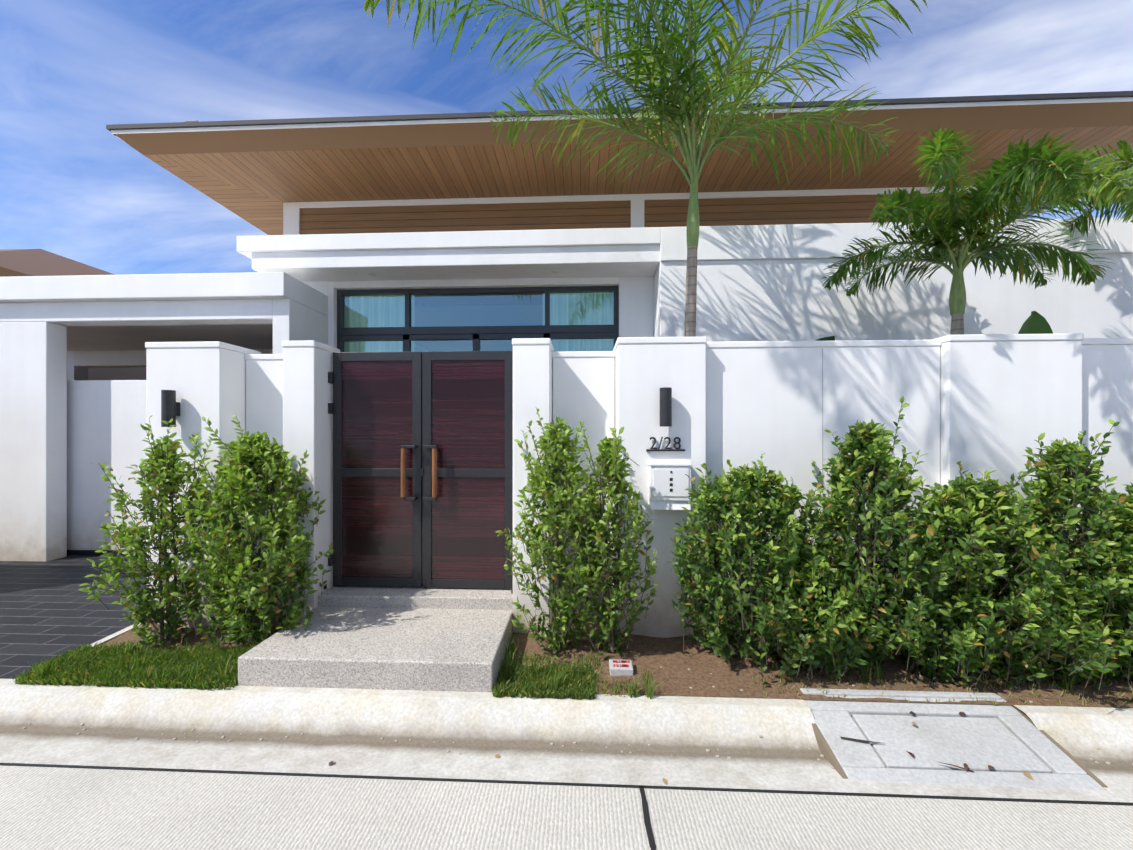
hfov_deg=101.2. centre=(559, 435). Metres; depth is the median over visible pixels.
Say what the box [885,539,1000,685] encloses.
hedge leaves
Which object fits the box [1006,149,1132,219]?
soffit
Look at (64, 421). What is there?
white house
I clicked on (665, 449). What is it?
number bar
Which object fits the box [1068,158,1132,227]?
palm rachis
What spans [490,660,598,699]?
lawn
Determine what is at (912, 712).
fallen leaves
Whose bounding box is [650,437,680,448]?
house number
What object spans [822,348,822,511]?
wall joint
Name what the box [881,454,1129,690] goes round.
hedge leaves
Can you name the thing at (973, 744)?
drain lid
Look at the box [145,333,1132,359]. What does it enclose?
perimeter wall caps
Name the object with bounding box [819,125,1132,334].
palm fronds
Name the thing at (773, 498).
hedge leaves
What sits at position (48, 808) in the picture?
road slab
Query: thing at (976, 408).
perimeter wall
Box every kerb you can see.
[0,679,818,747]
[1014,705,1132,757]
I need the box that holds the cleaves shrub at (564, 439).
[496,407,608,661]
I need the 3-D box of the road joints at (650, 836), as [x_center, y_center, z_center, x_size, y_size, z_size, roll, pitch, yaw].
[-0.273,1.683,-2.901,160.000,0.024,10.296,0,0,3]
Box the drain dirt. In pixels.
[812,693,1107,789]
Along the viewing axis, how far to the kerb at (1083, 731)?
2.53 m
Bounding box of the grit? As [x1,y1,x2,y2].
[22,666,1132,768]
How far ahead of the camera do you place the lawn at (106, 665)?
3.02 m
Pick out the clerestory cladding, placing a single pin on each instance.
(657, 213)
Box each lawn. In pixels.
[12,642,255,689]
[86,640,656,696]
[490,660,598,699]
[751,659,1132,707]
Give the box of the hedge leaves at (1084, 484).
[1007,419,1132,689]
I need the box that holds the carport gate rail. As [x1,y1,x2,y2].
[67,550,132,554]
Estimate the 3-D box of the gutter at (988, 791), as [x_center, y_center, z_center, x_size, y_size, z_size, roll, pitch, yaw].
[2.000,1.679,2.188,1.180,0.002,0.085,0,0,3]
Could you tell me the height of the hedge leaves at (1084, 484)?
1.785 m
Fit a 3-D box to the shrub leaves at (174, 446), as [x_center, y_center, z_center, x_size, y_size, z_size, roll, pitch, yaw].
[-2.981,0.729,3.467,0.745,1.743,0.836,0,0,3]
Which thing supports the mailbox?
attached to the perimeter wall
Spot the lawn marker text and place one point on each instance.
(622, 661)
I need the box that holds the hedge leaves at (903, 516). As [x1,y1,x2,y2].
[790,396,985,671]
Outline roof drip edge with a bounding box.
[111,97,1132,142]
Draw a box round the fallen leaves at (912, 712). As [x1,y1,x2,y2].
[840,711,915,742]
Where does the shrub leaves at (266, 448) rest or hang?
on the garden strip
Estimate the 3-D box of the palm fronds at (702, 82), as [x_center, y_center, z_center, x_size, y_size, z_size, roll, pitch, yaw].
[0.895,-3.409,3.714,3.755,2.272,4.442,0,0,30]
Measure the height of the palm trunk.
3.421 m
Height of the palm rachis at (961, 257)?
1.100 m
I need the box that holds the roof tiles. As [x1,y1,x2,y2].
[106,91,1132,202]
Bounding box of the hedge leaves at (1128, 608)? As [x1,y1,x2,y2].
[1094,532,1132,679]
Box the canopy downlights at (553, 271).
[368,270,558,275]
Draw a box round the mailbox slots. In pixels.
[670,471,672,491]
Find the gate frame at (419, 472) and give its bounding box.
[328,351,512,588]
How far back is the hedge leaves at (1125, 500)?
2.94 m
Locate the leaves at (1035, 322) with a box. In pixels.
[815,311,1052,340]
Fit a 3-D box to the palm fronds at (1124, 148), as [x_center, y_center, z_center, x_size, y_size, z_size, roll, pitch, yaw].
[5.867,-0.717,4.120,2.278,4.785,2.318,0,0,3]
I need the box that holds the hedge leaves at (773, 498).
[666,453,860,688]
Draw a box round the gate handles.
[401,448,436,497]
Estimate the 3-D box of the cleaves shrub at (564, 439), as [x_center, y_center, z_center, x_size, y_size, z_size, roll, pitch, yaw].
[-0.045,0.668,3.349,0.841,1.771,0.774,0,0,3]
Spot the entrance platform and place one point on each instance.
(427, 649)
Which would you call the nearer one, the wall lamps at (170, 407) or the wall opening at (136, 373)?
the wall lamps at (170, 407)
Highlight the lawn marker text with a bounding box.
[613,660,629,666]
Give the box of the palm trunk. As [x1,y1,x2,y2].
[684,246,696,336]
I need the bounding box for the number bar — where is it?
[646,449,684,450]
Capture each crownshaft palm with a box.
[686,173,699,247]
[949,261,965,314]
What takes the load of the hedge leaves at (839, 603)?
on the ground surface
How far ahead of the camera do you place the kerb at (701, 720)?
2.70 m
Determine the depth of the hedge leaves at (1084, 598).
2.79 m
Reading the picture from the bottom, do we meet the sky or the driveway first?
the driveway
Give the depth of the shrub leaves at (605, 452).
3.20 m
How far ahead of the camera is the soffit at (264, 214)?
7.09 m
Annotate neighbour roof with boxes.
[0,249,114,275]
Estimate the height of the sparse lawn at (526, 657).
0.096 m
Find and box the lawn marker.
[609,659,632,675]
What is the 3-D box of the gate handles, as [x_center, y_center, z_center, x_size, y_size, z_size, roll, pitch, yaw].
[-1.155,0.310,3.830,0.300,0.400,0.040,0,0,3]
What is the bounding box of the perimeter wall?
[146,340,1132,637]
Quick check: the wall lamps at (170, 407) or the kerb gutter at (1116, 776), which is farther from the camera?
the wall lamps at (170, 407)
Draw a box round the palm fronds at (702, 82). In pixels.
[363,0,929,187]
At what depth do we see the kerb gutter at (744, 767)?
2.44 m
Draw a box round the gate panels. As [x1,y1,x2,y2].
[342,360,504,578]
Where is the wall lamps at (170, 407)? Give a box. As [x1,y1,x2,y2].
[161,387,671,426]
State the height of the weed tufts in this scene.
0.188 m
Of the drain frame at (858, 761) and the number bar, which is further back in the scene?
the number bar
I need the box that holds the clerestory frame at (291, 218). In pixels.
[283,186,1005,234]
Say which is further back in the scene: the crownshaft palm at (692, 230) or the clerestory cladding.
the clerestory cladding
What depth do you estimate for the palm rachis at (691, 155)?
4.12 m
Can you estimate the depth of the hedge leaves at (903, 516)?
2.97 m
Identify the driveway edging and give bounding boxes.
[18,623,140,677]
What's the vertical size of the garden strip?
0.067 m
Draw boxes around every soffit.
[144,126,1132,201]
[145,156,282,234]
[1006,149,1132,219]
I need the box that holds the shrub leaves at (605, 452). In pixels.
[552,427,658,661]
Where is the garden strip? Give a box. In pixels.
[84,613,1132,707]
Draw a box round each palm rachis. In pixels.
[491,0,888,185]
[829,151,1126,282]
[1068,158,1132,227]
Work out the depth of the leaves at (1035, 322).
3.89 m
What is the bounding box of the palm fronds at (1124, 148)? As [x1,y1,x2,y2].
[1058,139,1132,238]
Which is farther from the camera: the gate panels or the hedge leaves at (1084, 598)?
the gate panels
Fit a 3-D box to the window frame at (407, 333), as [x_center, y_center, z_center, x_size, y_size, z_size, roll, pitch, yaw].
[-1.089,-0.325,6.120,3.716,3.200,0.080,0,0,3]
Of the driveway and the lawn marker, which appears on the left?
the driveway
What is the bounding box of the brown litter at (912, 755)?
[329,699,1024,771]
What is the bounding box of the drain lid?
[852,714,1051,772]
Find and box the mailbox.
[648,463,691,509]
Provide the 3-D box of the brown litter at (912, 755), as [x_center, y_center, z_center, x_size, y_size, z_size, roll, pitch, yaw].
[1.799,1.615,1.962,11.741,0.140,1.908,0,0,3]
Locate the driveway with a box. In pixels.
[0,555,145,678]
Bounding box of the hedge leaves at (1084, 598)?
[966,541,1132,687]
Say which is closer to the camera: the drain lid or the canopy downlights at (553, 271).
the drain lid
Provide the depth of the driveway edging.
3.55 m
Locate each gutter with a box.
[0,723,858,792]
[850,781,1123,801]
[1073,756,1132,802]
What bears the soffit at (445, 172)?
attached to the fascia at (1100, 114)
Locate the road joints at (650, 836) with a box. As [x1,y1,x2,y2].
[0,763,1132,849]
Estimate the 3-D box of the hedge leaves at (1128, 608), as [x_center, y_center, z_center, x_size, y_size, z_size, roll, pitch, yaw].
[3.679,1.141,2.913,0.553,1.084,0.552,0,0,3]
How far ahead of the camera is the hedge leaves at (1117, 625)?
2.86 m
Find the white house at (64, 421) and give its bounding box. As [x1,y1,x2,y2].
[0,217,1132,561]
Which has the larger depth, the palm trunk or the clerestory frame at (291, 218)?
the clerestory frame at (291, 218)
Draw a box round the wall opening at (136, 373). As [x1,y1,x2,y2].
[88,367,145,379]
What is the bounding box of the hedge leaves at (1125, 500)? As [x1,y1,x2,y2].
[1056,475,1132,628]
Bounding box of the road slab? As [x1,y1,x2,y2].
[0,765,1132,849]
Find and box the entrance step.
[318,586,512,609]
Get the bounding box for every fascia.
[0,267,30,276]
[115,101,1132,154]
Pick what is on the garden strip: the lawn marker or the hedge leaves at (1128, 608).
the lawn marker
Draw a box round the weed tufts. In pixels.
[28,628,1132,701]
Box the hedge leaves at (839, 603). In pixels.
[747,532,889,685]
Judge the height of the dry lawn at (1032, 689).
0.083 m
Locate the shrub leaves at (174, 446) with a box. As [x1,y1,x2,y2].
[79,415,221,650]
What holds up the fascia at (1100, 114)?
on the upper core
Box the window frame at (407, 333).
[337,286,618,351]
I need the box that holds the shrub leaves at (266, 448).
[170,415,333,644]
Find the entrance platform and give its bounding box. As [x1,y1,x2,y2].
[238,607,512,691]
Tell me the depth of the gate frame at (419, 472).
3.90 m
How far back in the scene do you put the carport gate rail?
5.72 m
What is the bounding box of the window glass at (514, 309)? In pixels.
[343,291,613,351]
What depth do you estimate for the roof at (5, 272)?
7.83 m
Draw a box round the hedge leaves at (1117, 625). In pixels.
[1043,529,1132,686]
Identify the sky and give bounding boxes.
[0,0,1132,274]
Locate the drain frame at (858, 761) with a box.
[800,688,1104,789]
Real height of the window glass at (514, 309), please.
3.140 m
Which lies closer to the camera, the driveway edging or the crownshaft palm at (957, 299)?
the driveway edging
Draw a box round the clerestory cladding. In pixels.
[300,192,987,234]

